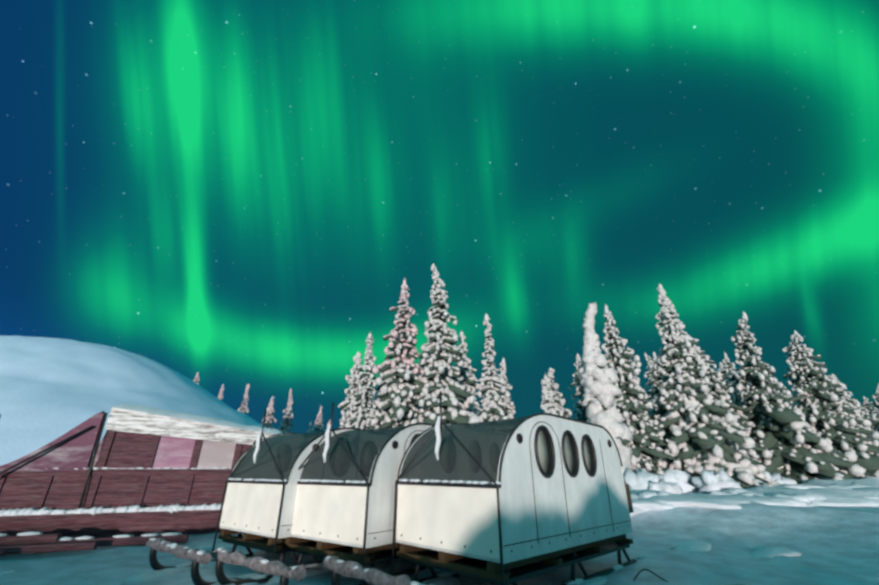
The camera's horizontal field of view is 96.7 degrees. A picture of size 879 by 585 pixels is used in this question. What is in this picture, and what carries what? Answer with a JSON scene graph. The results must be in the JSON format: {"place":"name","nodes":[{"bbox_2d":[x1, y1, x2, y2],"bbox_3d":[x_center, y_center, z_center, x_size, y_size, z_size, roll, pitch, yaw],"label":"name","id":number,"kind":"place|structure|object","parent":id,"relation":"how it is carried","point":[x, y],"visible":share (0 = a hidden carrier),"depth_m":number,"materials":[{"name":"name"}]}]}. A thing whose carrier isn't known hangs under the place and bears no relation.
{"place":"outdoors","nodes":[
{"label":"outdoors","id":0,"kind":"place"},
{"bbox_2d":[0,490,878,584],"bbox_3d":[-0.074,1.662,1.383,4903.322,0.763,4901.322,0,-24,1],"label":"snow ground","id":1,"kind":"structure","parent":0,"point":[835,545],"depth_m":5.52,"materials":[{"name":"white snow"}]},
{"bbox_2d":[0,336,266,465],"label":"snow mound","id":2,"kind":"object","parent":1,"relation":"on","point":[51,389],"visible":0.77,"depth_m":13.42,"materials":[{"name":"white snow"}]},
{"bbox_2d":[0,404,282,555],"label":"building","id":3,"kind":"structure","parent":1,"relation":"on","point":[140,475],"depth_m":7.36,"materials":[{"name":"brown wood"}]},
{"bbox_2d":[193,371,199,384],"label":"spruce","id":4,"kind":"object","parent":1,"relation":"on","point":[196,379],"visible":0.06,"depth_m":38.47,"materials":[{"name":"white plant"}]},
{"bbox_2d":[218,384,223,399],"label":"spruce","id":5,"kind":"object","parent":1,"relation":"on","point":[220,397],"visible":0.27,"depth_m":39.61,"materials":[{"name":"white plant"}]},
{"bbox_2d":[119,409,362,584],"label":"sled cabin","id":6,"kind":"object","parent":1,"relation":"on","point":[258,507],"visible":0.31,"depth_m":5.19,"materials":[{"name":"grey"}]},
{"bbox_2d":[238,383,249,412],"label":"spruce","id":7,"kind":"object","parent":1,"relation":"on","point":[243,408],"visible":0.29,"depth_m":38.71,"materials":[{"name":"white plant"}]},
{"bbox_2d":[261,396,276,428],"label":"spruce","id":8,"kind":"object","parent":1,"relation":"on","point":[269,416],"visible":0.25,"depth_m":36.60,"materials":[{"name":"white plant"}]},
{"bbox_2d":[279,388,293,432],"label":"spruce","id":9,"kind":"object","parent":1,"relation":"on","point":[285,427],"visible":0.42,"depth_m":34.80,"materials":[{"name":"white plant"}]},
{"bbox_2d":[307,422,311,432],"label":"spruce","id":10,"kind":"object","parent":1,"relation":"on","point":[310,429],"visible":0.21,"depth_m":39.28,"materials":[{"name":"white plant"}]},
{"bbox_2d":[312,405,323,431],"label":"spruce","id":11,"kind":"object","parent":1,"relation":"on","point":[318,422],"visible":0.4,"depth_m":36.03,"materials":[{"name":"white plant"}]},
{"bbox_2d":[210,402,436,584],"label":"sled cabin","id":12,"kind":"object","parent":1,"relation":"on","point":[344,505],"visible":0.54,"depth_m":4.60,"materials":[{"name":"grey"}]},
{"bbox_2d":[338,351,361,427],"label":"spruce","id":13,"kind":"object","parent":1,"relation":"on","point":[354,387],"visible":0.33,"depth_m":15.98,"materials":[{"name":"white plant"}]},
{"bbox_2d":[349,331,378,428],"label":"spruce","id":14,"kind":"object","parent":1,"relation":"on","point":[363,413],"visible":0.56,"depth_m":15.31,"materials":[{"name":"white plant"}]},
{"bbox_2d":[372,354,389,414],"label":"spruce","id":15,"kind":"object","parent":1,"relation":"on","point":[377,388],"visible":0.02,"depth_m":19.45,"materials":[{"name":"white plant"}]},
{"bbox_2d":[369,278,428,428],"bbox_3d":[-1.576,3.658,15.767,3.358,9.342,2.867,0,-24,1],"label":"spruce","id":16,"kind":"object","parent":1,"relation":"on","point":[401,376],"visible":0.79,"depth_m":15.49,"materials":[{"name":"white plant"}]},
{"bbox_2d":[411,344,424,409],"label":"spruce","id":17,"kind":"object","parent":1,"relation":"on","point":[423,375],"visible":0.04,"depth_m":18.96,"materials":[{"name":"white plant"}]},
{"bbox_2d":[0,464,878,574],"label":"snow banks","id":18,"kind":"object","parent":1,"relation":"on","point":[720,489],"visible":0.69,"depth_m":11.49,"materials":[{"name":"white snow"}]},
{"bbox_2d":[404,263,479,425],"bbox_3d":[0.163,3.237,15.739,3.371,10.373,3.963,20,-31,-38],"label":"spruce","id":19,"kind":"object","parent":1,"relation":"on","point":[439,353],"visible":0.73,"depth_m":15.47,"materials":[{"name":"white plant"}]},
{"bbox_2d":[451,331,482,416],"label":"spruce","id":20,"kind":"object","parent":1,"relation":"on","point":[467,378],"visible":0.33,"depth_m":18.09,"materials":[{"name":"white plant"}]},
{"bbox_2d":[477,313,510,421],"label":"spruce","id":21,"kind":"object","parent":1,"relation":"on","point":[491,382],"visible":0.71,"depth_m":15.66,"materials":[{"name":"white plant"}]},
{"bbox_2d":[497,357,515,418],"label":"spruce","id":22,"kind":"object","parent":1,"relation":"on","point":[509,410],"visible":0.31,"depth_m":19.24,"materials":[{"name":"white plant"}]},
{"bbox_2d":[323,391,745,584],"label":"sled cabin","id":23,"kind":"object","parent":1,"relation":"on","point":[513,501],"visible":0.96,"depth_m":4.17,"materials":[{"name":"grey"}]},
{"bbox_2d":[540,373,557,414],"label":"spruce","id":24,"kind":"object","parent":1,"relation":"on","point":[547,404],"visible":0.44,"depth_m":14.18,"materials":[{"name":"white plant"}]},
{"bbox_2d":[547,367,571,417],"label":"spruce","id":25,"kind":"object","parent":1,"relation":"on","point":[559,402],"visible":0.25,"depth_m":17.27,"materials":[{"name":"white plant"}]},
{"bbox_2d":[567,353,587,421],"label":"spruce","id":26,"kind":"object","parent":1,"relation":"on","point":[580,410],"visible":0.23,"depth_m":22.31,"materials":[{"name":"white plant"}]},
{"bbox_2d":[578,302,635,473],"bbox_3d":[6.284,4.026,15.433,2.164,7.968,1.988,0,-24,1],"label":"spruce","id":27,"kind":"object","parent":1,"relation":"on","point":[599,380],"visible":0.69,"depth_m":15.22,"materials":[{"name":"white plant"}]},
{"bbox_2d":[601,304,680,473],"bbox_3d":[7.736,4.418,16.314,3.115,8.553,2.824,13,-27,-27],"label":"spruce","id":28,"kind":"object","parent":1,"relation":"on","point":[646,454],"visible":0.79,"depth_m":15.60,"materials":[{"name":"white plant"}]},
{"bbox_2d":[627,346,668,469],"bbox_3d":[9.115,6.459,18.452,3.183,7.986,3.459,8,-25,-16],"label":"spruce","id":29,"kind":"object","parent":1,"relation":"on","point":[648,398],"depth_m":18.26,"materials":[{"name":"white plant"}]},
{"bbox_2d":[644,353,658,414],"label":"spruce","id":30,"kind":"object","parent":1,"relation":"on","point":[649,367],"visible":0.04,"depth_m":25.80,"materials":[{"name":"white plant"}]},
{"bbox_2d":[645,352,668,468],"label":"spruce","id":31,"kind":"object","parent":1,"relation":"on","point":[656,388],"visible":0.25,"depth_m":22.52,"materials":[{"name":"white plant"}]},
{"bbox_2d":[652,283,779,490],"bbox_3d":[11.054,4.715,16.832,4.499,11.461,4.380,-18,-30,34],"label":"spruce","id":32,"kind":"object","parent":1,"relation":"on","point":[703,429],"visible":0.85,"depth_m":15.92,"materials":[{"name":"white plant"}]},
{"bbox_2d":[718,362,735,381],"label":"spruce","id":33,"kind":"object","parent":1,"relation":"on","point":[720,369],"visible":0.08,"depth_m":28.79,"materials":[{"name":"white plant"}]},
{"bbox_2d":[694,345,771,460],"bbox_3d":[14.061,6.220,19.497,3.754,8.172,3.613,0,-24,1],"label":"spruce","id":34,"kind":"object","parent":1,"relation":"on","point":[716,389],"visible":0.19,"depth_m":19.24,"materials":[{"name":"white plant"}]},
{"bbox_2d":[721,352,751,419],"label":"spruce","id":35,"kind":"object","parent":1,"relation":"on","point":[728,368],"visible":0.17,"depth_m":24.68,"materials":[{"name":"white plant"}]},
{"bbox_2d":[727,371,747,412],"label":"spruce","id":36,"kind":"object","parent":1,"relation":"on","point":[735,399],"visible":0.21,"depth_m":22.02,"materials":[{"name":"plant"}]},
{"bbox_2d":[725,311,865,483],"bbox_3d":[16.195,5.921,18.962,5.456,10.581,5.180,14,-28,-28],"label":"spruce","id":37,"kind":"object","parent":1,"relation":"on","point":[784,434],"visible":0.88,"depth_m":17.86,"materials":[{"name":"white plant"}]},
{"bbox_2d":[782,330,878,478],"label":"spruce","id":38,"kind":"object","parent":1,"relation":"on","point":[819,405],"visible":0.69,"depth_m":20.25,"materials":[{"name":"white plant"}]},
{"bbox_2d":[796,379,878,446],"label":"spruce","id":39,"kind":"object","parent":1,"relation":"on","point":[837,391],"visible":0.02,"depth_m":22.76,"materials":[{"name":"white plant"}]},
{"bbox_2d":[830,374,878,440],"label":"spruce","id":40,"kind":"object","parent":1,"relation":"on","point":[863,415],"visible":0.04,"depth_m":25.64,"materials":[{"name":"white plant"}]},
{"bbox_2d":[861,396,878,430],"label":"spruce","id":41,"kind":"object","parent":1,"relation":"on","point":[866,408],"visible":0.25,"depth_m":31.19,"materials":[{"name":"white plant"}]},
{"bbox_2d":[870,384,878,432],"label":"spruce","id":42,"kind":"object","parent":1,"relation":"on","point":[875,413],"visible":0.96,"depth_m":27.73,"materials":[{"name":"white plant"}]},
{"bbox_2d":[0,0,878,432],"label":"sky","id":43,"kind":"structure","parent":0,"point":[235,193],"materials":[{"name":"green"}]}
]}

